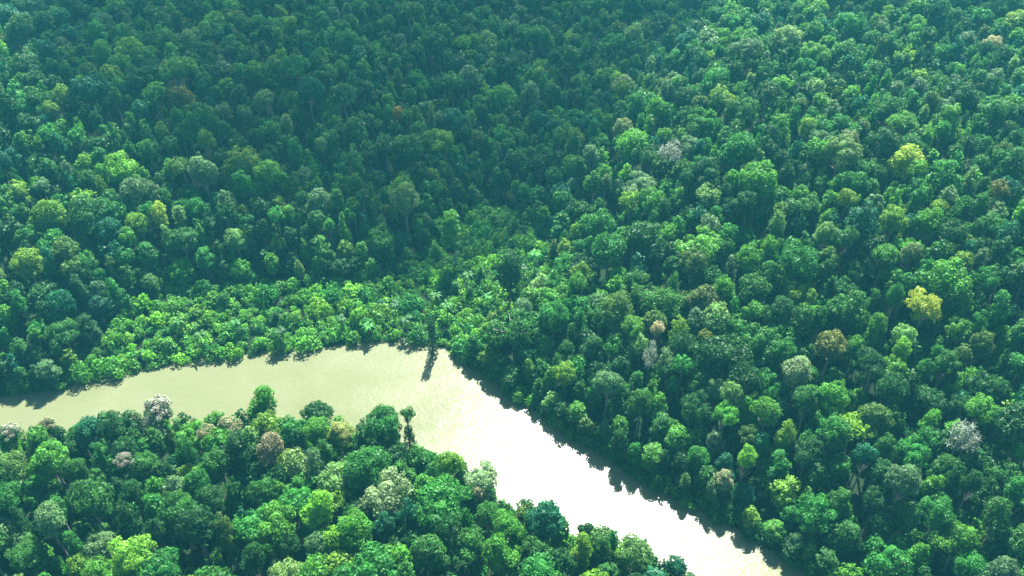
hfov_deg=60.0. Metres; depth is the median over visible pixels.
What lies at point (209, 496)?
rainforest tree
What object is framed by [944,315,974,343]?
rainforest tree
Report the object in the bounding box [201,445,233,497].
rainforest tree
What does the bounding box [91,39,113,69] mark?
rainforest tree
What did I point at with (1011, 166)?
rainforest tree
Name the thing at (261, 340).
bush
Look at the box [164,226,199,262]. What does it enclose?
rainforest tree
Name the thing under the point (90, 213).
rainforest tree
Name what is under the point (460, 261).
bush
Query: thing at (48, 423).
flowering tree
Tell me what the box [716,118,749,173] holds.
rainforest tree
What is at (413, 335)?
bush
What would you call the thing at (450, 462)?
rainforest tree
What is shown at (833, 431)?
rainforest tree
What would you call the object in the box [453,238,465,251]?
bush
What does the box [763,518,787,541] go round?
rainforest tree
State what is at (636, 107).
rainforest tree
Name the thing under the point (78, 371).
bush
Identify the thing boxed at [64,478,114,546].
rainforest tree
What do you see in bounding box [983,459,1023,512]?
rainforest tree
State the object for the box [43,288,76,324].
rainforest tree
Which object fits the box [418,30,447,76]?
rainforest tree
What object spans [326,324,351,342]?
bush
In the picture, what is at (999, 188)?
rainforest tree
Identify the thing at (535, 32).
rainforest tree
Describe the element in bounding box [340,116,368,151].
rainforest tree
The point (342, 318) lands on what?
palm tree
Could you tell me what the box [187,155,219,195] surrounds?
rainforest tree
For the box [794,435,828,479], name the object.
rainforest tree
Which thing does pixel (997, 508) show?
rainforest tree
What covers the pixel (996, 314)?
rainforest tree
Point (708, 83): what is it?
rainforest tree
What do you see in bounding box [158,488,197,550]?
rainforest tree
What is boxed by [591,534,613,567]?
rainforest tree
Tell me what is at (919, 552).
rainforest tree
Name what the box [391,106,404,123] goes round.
rainforest tree
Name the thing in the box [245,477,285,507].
rainforest tree
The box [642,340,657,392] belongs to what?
bare tree
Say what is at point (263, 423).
rainforest tree
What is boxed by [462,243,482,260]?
bush
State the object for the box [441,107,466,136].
rainforest tree
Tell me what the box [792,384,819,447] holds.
rainforest tree
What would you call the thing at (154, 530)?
rainforest tree
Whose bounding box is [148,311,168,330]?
bush
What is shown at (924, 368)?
rainforest tree
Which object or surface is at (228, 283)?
bush
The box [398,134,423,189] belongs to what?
rainforest tree
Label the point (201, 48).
rainforest tree
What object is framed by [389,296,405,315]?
bush
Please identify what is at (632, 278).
rainforest tree
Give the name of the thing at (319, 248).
rainforest tree
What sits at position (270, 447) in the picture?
rainforest tree
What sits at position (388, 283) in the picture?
bush
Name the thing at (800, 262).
rainforest tree
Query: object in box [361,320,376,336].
palm tree
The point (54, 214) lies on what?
rainforest tree
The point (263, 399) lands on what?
rainforest tree
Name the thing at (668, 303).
rainforest tree
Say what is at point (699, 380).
rainforest tree
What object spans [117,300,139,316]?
bush
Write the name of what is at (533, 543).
rainforest tree
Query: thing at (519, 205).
bush
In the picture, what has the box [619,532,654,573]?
rainforest tree
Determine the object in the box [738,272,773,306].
rainforest tree
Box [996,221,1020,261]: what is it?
rainforest tree
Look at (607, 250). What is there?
rainforest tree
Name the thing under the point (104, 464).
rainforest tree
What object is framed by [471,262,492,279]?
bush
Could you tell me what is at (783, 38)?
rainforest tree
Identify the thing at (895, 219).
rainforest tree
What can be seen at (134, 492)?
rainforest tree
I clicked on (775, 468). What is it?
rainforest tree
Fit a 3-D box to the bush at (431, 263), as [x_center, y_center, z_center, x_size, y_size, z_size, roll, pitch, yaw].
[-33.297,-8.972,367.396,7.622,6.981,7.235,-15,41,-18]
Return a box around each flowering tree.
[0,421,21,449]
[37,417,56,439]
[112,451,143,507]
[141,393,173,452]
[195,423,215,445]
[217,416,242,437]
[326,421,354,456]
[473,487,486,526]
[713,468,733,495]
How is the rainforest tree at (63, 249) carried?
on the ground
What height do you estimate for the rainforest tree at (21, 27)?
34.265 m
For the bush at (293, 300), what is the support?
on the ground
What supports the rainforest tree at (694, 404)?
on the ground
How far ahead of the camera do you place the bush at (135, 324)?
338.00 m
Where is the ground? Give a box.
[0,0,1023,575]
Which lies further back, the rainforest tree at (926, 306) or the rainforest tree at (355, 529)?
the rainforest tree at (926, 306)
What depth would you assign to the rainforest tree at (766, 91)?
372.86 m
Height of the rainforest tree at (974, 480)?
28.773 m
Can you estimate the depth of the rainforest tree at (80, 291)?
334.25 m
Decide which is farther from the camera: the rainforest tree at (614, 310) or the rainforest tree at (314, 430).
the rainforest tree at (614, 310)
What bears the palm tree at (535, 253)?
on the ground
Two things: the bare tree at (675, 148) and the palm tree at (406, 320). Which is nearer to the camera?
the palm tree at (406, 320)
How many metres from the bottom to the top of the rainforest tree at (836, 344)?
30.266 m
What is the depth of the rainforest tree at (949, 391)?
285.11 m
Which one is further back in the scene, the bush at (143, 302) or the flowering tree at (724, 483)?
the bush at (143, 302)
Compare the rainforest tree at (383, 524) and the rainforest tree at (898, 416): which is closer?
the rainforest tree at (383, 524)
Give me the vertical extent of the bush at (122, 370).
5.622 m
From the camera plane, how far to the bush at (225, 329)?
338.01 m
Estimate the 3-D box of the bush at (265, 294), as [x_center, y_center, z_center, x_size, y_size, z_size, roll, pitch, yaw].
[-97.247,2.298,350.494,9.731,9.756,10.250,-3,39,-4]
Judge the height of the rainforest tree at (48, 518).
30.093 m
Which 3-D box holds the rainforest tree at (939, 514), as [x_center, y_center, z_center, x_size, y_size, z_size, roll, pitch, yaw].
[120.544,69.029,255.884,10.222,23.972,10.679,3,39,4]
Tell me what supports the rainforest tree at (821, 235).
on the ground
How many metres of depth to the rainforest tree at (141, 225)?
350.81 m
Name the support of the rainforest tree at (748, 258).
on the ground
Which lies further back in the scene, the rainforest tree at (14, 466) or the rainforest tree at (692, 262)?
the rainforest tree at (692, 262)
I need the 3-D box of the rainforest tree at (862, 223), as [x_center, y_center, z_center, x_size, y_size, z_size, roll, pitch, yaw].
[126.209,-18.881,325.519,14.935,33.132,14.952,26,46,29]
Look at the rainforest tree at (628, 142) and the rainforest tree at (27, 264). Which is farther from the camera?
the rainforest tree at (628, 142)
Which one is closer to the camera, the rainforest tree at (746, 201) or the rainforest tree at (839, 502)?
the rainforest tree at (839, 502)
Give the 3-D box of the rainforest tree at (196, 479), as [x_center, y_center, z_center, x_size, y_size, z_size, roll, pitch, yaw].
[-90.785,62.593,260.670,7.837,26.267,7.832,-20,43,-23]
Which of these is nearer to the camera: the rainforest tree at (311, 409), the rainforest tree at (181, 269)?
the rainforest tree at (311, 409)
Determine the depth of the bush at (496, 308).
343.04 m
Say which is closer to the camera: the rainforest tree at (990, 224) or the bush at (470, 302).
the rainforest tree at (990, 224)
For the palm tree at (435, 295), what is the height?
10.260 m
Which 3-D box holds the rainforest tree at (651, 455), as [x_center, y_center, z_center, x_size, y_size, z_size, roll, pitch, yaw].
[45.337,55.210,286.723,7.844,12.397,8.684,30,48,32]
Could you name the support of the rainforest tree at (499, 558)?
on the ground
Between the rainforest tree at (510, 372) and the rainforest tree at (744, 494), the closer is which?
the rainforest tree at (744, 494)
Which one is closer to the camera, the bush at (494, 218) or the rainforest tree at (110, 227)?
the rainforest tree at (110, 227)
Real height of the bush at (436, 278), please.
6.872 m
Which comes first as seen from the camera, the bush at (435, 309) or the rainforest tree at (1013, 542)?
the rainforest tree at (1013, 542)
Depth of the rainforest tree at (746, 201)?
335.17 m
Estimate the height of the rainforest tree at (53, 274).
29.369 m
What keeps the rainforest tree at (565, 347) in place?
on the ground
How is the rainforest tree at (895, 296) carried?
on the ground
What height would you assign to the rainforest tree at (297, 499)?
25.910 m
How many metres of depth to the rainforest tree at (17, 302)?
322.94 m
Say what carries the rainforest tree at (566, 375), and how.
on the ground
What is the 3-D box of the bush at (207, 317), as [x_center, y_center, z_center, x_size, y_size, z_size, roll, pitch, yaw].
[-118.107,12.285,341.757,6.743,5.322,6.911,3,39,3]
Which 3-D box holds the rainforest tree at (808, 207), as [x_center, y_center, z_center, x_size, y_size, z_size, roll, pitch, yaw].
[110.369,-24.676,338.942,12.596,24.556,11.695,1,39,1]
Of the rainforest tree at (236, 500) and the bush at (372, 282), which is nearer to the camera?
the rainforest tree at (236, 500)
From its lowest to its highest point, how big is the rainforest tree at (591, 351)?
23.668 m
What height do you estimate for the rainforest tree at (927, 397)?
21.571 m
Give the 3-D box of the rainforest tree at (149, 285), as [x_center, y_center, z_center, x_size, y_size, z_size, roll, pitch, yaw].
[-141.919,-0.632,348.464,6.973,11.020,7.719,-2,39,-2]
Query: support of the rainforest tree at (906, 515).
on the ground
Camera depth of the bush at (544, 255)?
371.60 m
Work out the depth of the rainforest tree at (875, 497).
256.35 m
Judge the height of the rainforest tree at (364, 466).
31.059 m
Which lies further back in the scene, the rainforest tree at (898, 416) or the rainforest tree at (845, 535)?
the rainforest tree at (898, 416)
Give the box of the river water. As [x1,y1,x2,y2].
[0,338,806,575]
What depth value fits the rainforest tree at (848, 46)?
411.44 m
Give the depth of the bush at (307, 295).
352.18 m
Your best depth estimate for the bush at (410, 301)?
349.01 m
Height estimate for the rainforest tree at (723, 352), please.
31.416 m
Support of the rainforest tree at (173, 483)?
on the ground
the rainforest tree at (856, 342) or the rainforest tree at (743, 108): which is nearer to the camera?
the rainforest tree at (856, 342)
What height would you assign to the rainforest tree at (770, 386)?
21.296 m
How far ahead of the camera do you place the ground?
346.44 m
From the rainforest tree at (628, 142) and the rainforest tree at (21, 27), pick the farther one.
the rainforest tree at (21, 27)
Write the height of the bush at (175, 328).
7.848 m
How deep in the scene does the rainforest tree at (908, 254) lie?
306.64 m
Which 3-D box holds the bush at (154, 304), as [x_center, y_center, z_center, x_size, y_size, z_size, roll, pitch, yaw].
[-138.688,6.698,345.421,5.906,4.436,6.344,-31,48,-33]
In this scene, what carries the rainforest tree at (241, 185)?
on the ground
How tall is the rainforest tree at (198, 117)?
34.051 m
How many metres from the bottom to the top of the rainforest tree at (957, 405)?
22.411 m
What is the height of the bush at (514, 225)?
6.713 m
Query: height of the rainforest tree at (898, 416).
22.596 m
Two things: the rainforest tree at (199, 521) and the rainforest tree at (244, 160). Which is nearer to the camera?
the rainforest tree at (199, 521)
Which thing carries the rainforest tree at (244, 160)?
on the ground
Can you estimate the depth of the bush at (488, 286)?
355.36 m
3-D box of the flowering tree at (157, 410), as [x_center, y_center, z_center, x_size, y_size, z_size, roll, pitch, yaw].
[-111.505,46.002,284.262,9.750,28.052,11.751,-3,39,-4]
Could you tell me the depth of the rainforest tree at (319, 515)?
244.83 m
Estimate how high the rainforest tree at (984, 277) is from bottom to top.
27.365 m
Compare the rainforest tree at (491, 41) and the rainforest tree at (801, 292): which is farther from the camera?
the rainforest tree at (491, 41)
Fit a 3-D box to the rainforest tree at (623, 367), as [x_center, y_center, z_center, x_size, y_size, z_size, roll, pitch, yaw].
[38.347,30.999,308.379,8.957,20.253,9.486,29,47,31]
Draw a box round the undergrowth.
[0,160,1023,575]
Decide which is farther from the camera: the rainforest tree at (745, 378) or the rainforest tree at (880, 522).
the rainforest tree at (745, 378)
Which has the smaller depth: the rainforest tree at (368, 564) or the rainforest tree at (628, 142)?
the rainforest tree at (368, 564)
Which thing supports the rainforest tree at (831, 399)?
on the ground
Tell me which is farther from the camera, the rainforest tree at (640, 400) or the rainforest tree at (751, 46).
the rainforest tree at (751, 46)
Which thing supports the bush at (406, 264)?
on the ground
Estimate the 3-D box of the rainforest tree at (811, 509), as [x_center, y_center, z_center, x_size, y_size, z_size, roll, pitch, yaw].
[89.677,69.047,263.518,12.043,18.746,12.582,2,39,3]
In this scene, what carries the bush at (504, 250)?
on the ground
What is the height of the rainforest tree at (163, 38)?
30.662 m
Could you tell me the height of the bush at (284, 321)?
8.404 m
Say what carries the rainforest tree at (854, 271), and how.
on the ground
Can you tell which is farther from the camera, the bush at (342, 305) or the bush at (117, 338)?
the bush at (342, 305)
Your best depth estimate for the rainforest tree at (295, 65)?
409.89 m
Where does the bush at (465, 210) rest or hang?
on the ground
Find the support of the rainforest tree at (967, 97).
on the ground
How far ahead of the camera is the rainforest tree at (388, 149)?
387.31 m
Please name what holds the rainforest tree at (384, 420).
on the ground
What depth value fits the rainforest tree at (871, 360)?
285.67 m
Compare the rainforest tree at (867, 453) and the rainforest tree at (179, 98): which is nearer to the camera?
the rainforest tree at (867, 453)
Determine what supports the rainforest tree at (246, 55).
on the ground
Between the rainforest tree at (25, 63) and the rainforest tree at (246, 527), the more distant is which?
the rainforest tree at (25, 63)
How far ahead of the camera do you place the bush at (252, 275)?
359.59 m
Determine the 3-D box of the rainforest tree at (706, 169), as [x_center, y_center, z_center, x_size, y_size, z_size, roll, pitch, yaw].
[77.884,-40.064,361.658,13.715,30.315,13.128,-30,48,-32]
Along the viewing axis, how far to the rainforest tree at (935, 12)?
453.34 m
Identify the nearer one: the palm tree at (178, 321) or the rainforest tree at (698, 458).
the rainforest tree at (698, 458)
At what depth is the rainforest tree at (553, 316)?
314.17 m
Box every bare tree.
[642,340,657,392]
[657,137,682,179]
[945,418,982,458]
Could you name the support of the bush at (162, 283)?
on the ground
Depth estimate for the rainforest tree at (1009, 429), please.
261.70 m
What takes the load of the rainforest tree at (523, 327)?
on the ground
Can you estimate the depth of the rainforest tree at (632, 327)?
304.48 m
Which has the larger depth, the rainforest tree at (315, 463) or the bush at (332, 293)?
the bush at (332, 293)
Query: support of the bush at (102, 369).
on the ground
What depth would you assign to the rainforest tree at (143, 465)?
262.77 m
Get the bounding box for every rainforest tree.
[0,147,23,201]
[0,451,33,516]
[0,478,21,509]
[6,12,36,60]
[7,505,39,541]
[8,246,43,283]
[9,52,44,112]
[9,289,30,321]
[9,337,31,368]
[9,540,49,575]
[25,440,69,491]
[26,199,66,232]
[30,10,55,41]
[32,500,68,557]
[33,359,62,382]
[39,245,67,291]
[41,318,80,353]
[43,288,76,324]
[50,236,80,275]
[57,458,88,484]
[62,530,88,564]
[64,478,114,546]
[67,193,110,241]
[67,273,93,308]
[69,72,112,123]
[75,313,101,345]
[75,416,103,451]
[80,555,115,575]
[82,530,122,575]
[84,294,114,321]
[88,441,123,485]
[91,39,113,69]
[94,216,124,243]
[96,409,137,453]
[99,63,123,120]
[103,150,140,211]
[107,533,157,575]
[113,36,144,65]
[113,501,151,543]
[115,264,139,295]
[116,478,144,521]
[117,177,160,237]
[125,211,151,242]
[125,450,159,480]
[135,546,181,575]
[136,240,161,275]
[140,517,166,552]
[141,273,159,296]
[150,201,168,231]
[156,28,185,85]
[158,56,198,86]
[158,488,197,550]
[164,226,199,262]
[164,256,196,285]
[164,474,190,498]
[166,86,196,124]
[174,504,221,565]
[179,101,223,158]
[181,437,200,467]
[182,196,210,218]
[183,468,213,501]
[185,36,214,89]
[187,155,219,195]
[192,246,217,278]
[194,484,224,516]
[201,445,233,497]
[212,511,242,571]
[220,145,261,205]
[220,429,265,486]
[223,228,250,259]
[224,475,250,523]
[229,169,253,210]
[231,502,271,542]
[235,46,260,95]
[239,541,264,575]
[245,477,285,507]
[246,384,277,420]
[250,409,282,463]
[252,159,282,205]
[256,430,284,477]
[256,500,297,561]
[267,557,302,575]
[274,532,300,559]
[277,486,312,544]
[279,53,310,115]
[287,136,304,174]
[296,552,330,575]
[297,75,325,125]
[299,400,334,463]
[299,489,333,554]
[302,416,329,466]
[304,187,333,241]
[304,447,325,478]
[304,530,324,555]
[307,234,335,274]
[312,10,333,50]
[317,460,346,494]
[329,82,356,143]
[332,541,399,575]
[334,28,359,68]
[334,507,373,556]
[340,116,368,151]
[341,445,391,516]
[359,222,396,255]
[359,466,413,540]
[363,403,402,441]
[369,136,402,186]
[373,434,407,465]
[373,511,395,543]
[388,181,420,232]
[391,1,424,42]
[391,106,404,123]
[391,497,422,535]
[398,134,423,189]
[408,533,450,575]
[413,472,473,554]
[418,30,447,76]
[424,128,454,154]
[437,451,464,475]
[438,209,461,267]
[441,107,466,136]
[445,524,486,575]
[463,459,498,526]
[467,151,484,178]
[474,500,498,532]
[480,29,498,78]
[481,532,519,575]
[485,84,518,112]
[486,307,554,362]
[492,51,519,82]
[492,508,525,569]
[494,249,523,307]
[501,363,522,387]
[519,551,560,575]
[520,80,540,113]
[520,532,554,562]
[522,24,551,49]
[524,498,565,548]
[538,300,568,349]
[549,339,574,362]
[551,360,577,399]
[566,400,587,422]
[570,530,592,572]
[578,334,607,369]
[585,207,616,267]
[585,360,617,391]
[591,232,627,278]
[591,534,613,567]
[593,370,624,420]
[601,289,636,360]
[608,352,637,393]
[609,74,634,100]
[611,427,629,456]
[612,117,632,162]
[614,128,649,177]
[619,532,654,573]
[620,315,644,377]
[622,171,656,211]
[622,268,654,314]
[623,221,668,265]
[626,91,646,123]
[626,387,653,437]
[636,186,664,220]
[640,286,687,349]
[641,442,664,471]
[648,412,675,448]
[650,321,664,367]
[664,425,689,461]
[665,314,689,374]
[667,329,697,392]
[672,224,723,289]
[675,28,699,58]
[678,246,707,288]
[679,389,712,441]
[685,284,718,333]
[685,367,715,396]
[686,156,720,207]
[686,445,710,475]
[690,332,753,405]
[697,328,712,343]
[700,67,730,99]
[712,401,738,453]
[714,452,734,479]
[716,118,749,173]
[717,130,756,196]
[719,378,745,436]
[724,92,760,122]
[728,37,763,75]
[728,361,762,423]
[732,482,755,509]
[735,190,759,251]
[735,242,760,276]
[737,322,782,370]
[737,443,757,483]
[738,159,777,225]
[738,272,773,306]
[748,12,771,36]
[748,396,780,431]
[752,367,784,399]
[757,81,782,124]
[758,448,792,488]
[762,474,802,512]
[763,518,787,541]
[769,295,794,324]
[772,24,805,78]
[773,336,797,378]
[773,418,797,456]
[774,236,820,298]
[779,504,797,532]
[781,355,812,418]
[781,532,808,560]
[783,279,818,328]
[787,194,819,237]
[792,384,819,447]
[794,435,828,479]
[794,492,839,533]
[796,41,831,69]
[798,463,831,503]
[810,305,827,347]
[812,221,839,254]
[812,546,841,575]
[813,328,848,387]
[815,380,850,419]
[815,413,852,469]
[817,190,840,220]
[820,518,861,555]
[822,133,863,182]
[825,289,870,334]
[826,487,853,530]
[829,225,858,276]
[830,38,864,97]
[832,11,867,40]
[832,170,869,221]
[836,129,859,145]
[836,258,866,288]
[840,200,878,260]
[843,334,866,373]
[848,442,879,500]
[855,157,890,209]
[856,345,885,408]
[856,401,895,444]
[857,530,915,575]
[861,485,890,534]
[861,509,896,538]
[862,312,887,372]
[863,126,902,160]
[863,456,893,511]
[867,432,897,488]
[871,95,902,157]
[871,243,899,293]
[873,370,909,434]
[874,404,906,444]
[877,204,908,269]
[879,282,905,343]
[884,463,923,516]
[885,109,918,161]
[886,143,925,200]
[892,335,912,361]
[892,434,931,490]
[893,502,921,534]
[898,242,922,288]
[900,542,932,575]
[904,286,942,333]
[908,384,947,431]
[912,206,945,242]
[912,358,935,403]
[914,257,972,328]
[915,408,941,457]
[919,495,957,533]
[920,159,964,211]
[923,0,949,53]
[924,103,962,155]
[932,348,961,390]
[937,34,968,81]
[937,217,968,244]
[939,379,962,423]
[939,461,966,505]
[939,519,982,572]
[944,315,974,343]
[946,83,980,145]
[949,394,973,434]
[951,549,990,575]
[957,309,988,357]
[958,392,999,458]
[959,469,984,509]
[967,265,999,318]
[967,369,1011,426]
[968,330,994,366]
[973,212,1007,239]
[974,95,1010,158]
[980,179,1010,236]
[981,289,1010,340]
[981,496,1012,545]
[982,35,1001,47]
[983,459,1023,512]
[983,555,1023,575]
[988,146,1023,208]
[989,400,1023,459]
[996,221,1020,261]
[1002,523,1023,561]
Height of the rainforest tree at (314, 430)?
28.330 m
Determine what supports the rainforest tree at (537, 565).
on the ground
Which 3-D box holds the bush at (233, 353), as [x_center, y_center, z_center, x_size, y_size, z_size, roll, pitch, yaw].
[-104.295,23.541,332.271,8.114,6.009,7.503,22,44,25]
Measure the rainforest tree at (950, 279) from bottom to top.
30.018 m
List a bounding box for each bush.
[65,360,93,384]
[90,356,119,381]
[102,330,124,350]
[105,357,137,379]
[111,317,132,333]
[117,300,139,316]
[126,317,144,330]
[132,293,152,314]
[148,300,162,311]
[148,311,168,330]
[156,335,178,352]
[157,277,168,293]
[161,296,185,317]
[169,312,190,335]
[192,279,219,298]
[196,313,213,329]
[204,290,218,309]
[206,346,226,361]
[216,322,234,338]
[221,278,235,289]
[222,342,244,360]
[234,283,252,297]
[242,269,259,285]
[251,336,269,349]
[254,284,278,308]
[266,334,291,355]
[277,311,300,332]
[282,277,301,293]
[284,294,301,306]
[292,327,319,352]
[300,288,318,304]
[302,268,319,285]
[304,296,333,319]
[315,315,338,329]
[317,281,345,304]
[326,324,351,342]
[334,276,352,290]
[335,296,352,313]
[340,283,361,303]
[345,330,361,347]
[348,308,369,330]
[354,266,372,281]
[354,286,375,304]
[364,276,382,290]
[369,317,387,333]
[375,275,396,297]
[375,303,396,318]
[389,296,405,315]
[396,255,416,272]
[400,323,428,345]
[401,291,423,313]
[404,310,421,326]
[405,266,428,285]
[421,258,439,270]
[422,235,438,251]
[428,269,447,288]
[429,304,445,318]
[447,255,464,267]
[451,338,466,362]
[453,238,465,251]
[461,204,470,217]
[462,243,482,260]
[463,293,483,308]
[464,209,482,226]
[465,349,478,357]
[471,219,494,240]
[471,238,496,253]
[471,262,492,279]
[472,252,495,269]
[477,278,499,298]
[485,210,506,230]
[487,253,503,268]
[489,307,505,319]
[491,232,503,246]
[497,248,518,260]
[499,302,512,320]
[507,218,519,233]
[512,233,534,251]
[515,201,528,210]
[522,205,535,223]
[525,253,540,267]
[537,246,549,263]
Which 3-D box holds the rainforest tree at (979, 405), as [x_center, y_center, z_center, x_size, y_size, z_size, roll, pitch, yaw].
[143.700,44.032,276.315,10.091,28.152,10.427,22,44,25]
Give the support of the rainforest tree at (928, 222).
on the ground
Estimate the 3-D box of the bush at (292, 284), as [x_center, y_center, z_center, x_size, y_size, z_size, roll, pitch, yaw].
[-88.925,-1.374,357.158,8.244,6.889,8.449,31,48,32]
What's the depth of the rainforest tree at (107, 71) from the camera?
397.91 m
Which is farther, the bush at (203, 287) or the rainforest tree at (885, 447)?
the bush at (203, 287)
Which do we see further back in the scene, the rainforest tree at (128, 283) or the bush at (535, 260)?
the bush at (535, 260)
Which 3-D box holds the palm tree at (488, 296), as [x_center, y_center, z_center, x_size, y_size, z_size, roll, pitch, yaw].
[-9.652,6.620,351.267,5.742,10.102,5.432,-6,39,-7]
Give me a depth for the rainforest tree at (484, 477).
257.54 m
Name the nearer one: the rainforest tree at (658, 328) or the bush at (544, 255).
the rainforest tree at (658, 328)
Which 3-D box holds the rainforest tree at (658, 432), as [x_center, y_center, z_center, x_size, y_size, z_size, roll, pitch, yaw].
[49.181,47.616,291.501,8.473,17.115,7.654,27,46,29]
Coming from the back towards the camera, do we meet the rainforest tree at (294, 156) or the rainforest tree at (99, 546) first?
the rainforest tree at (294, 156)
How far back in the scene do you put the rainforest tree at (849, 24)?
439.82 m
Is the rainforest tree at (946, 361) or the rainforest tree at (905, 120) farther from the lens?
the rainforest tree at (905, 120)
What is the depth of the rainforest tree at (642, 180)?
361.51 m
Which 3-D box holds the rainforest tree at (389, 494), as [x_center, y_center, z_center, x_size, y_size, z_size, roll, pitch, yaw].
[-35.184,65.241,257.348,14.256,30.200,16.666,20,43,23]
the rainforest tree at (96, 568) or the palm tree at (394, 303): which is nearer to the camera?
the rainforest tree at (96, 568)
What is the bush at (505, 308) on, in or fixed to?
on the ground
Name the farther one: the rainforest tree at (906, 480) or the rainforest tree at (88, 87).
the rainforest tree at (88, 87)
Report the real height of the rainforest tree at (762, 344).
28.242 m
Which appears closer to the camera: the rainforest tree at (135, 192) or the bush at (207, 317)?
the bush at (207, 317)
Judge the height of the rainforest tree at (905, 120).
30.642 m
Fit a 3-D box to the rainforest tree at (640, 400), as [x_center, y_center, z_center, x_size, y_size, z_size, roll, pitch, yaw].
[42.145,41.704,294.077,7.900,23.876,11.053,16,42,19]
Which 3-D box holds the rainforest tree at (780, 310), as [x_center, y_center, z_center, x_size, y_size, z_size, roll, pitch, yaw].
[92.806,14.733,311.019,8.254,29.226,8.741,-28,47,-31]
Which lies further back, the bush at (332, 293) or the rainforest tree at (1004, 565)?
the bush at (332, 293)
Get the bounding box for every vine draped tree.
[399,406,417,466]
[426,317,438,355]
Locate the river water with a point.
(475, 417)
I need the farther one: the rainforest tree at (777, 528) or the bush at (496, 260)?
the bush at (496, 260)
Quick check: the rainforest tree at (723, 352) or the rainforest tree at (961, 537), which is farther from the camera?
the rainforest tree at (723, 352)
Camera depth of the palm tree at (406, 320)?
337.38 m
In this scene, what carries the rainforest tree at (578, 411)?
on the ground
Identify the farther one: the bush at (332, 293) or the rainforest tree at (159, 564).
the bush at (332, 293)
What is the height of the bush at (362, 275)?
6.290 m
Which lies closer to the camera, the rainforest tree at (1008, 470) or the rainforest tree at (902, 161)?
the rainforest tree at (1008, 470)
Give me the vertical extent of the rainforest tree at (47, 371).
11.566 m
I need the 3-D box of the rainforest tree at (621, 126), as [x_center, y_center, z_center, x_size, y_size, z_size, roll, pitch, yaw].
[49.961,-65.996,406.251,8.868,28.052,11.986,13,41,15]
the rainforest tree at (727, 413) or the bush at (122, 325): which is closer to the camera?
the rainforest tree at (727, 413)
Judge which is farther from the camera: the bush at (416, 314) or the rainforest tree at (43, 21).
the rainforest tree at (43, 21)
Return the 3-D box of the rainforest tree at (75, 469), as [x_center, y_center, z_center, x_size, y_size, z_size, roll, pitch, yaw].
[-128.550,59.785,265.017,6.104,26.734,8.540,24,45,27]
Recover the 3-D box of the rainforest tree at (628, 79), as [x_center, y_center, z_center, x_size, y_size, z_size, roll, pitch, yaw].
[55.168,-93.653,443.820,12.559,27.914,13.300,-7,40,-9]
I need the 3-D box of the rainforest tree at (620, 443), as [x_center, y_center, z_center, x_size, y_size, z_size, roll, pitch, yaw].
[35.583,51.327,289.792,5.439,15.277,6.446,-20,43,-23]
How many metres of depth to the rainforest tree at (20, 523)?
248.71 m
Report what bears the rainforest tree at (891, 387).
on the ground
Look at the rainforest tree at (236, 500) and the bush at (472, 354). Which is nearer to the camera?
the rainforest tree at (236, 500)
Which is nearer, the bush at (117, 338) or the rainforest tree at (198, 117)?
the bush at (117, 338)
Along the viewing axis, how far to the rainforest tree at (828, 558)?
255.58 m
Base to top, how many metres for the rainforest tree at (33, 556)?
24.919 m
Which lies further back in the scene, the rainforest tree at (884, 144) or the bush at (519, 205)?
the bush at (519, 205)
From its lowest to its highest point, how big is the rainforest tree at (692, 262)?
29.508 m
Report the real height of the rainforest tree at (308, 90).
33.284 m
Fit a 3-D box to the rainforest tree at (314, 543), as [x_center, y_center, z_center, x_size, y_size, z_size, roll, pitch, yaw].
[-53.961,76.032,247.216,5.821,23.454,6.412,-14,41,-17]
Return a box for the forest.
[0,0,1023,575]
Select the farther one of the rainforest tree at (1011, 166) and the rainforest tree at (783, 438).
the rainforest tree at (1011, 166)
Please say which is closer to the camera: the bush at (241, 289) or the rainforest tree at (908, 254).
the rainforest tree at (908, 254)
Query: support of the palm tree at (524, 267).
on the ground
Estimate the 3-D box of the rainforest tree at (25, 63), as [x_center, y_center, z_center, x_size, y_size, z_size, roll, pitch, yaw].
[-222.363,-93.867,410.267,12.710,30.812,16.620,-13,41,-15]
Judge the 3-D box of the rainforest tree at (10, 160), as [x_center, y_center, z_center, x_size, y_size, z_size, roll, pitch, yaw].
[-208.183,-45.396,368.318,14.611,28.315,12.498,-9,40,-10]
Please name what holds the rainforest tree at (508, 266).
on the ground
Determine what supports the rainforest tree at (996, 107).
on the ground
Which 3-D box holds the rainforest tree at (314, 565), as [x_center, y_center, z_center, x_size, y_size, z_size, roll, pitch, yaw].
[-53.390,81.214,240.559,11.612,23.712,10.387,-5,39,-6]
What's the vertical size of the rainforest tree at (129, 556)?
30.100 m
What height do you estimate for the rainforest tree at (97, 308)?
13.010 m
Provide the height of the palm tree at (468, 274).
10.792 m
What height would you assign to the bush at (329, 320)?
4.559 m
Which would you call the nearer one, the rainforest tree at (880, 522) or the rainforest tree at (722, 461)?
the rainforest tree at (880, 522)
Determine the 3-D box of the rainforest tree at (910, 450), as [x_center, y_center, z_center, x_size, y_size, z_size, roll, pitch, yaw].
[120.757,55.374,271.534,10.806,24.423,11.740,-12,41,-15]
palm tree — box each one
[170,316,186,335]
[192,329,207,349]
[228,319,241,337]
[272,325,286,341]
[335,314,347,324]
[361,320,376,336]
[387,299,399,320]
[398,315,414,334]
[427,292,441,303]
[438,299,453,318]
[461,271,473,284]
[480,292,493,303]
[521,263,529,284]
[528,249,541,272]
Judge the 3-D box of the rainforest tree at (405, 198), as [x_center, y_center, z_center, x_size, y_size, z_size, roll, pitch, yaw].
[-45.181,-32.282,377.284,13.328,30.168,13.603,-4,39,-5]
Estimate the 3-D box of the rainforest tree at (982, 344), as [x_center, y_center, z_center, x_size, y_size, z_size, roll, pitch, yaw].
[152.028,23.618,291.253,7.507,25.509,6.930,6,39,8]
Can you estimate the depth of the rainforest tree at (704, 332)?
299.13 m
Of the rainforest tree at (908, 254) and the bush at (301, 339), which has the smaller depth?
the rainforest tree at (908, 254)

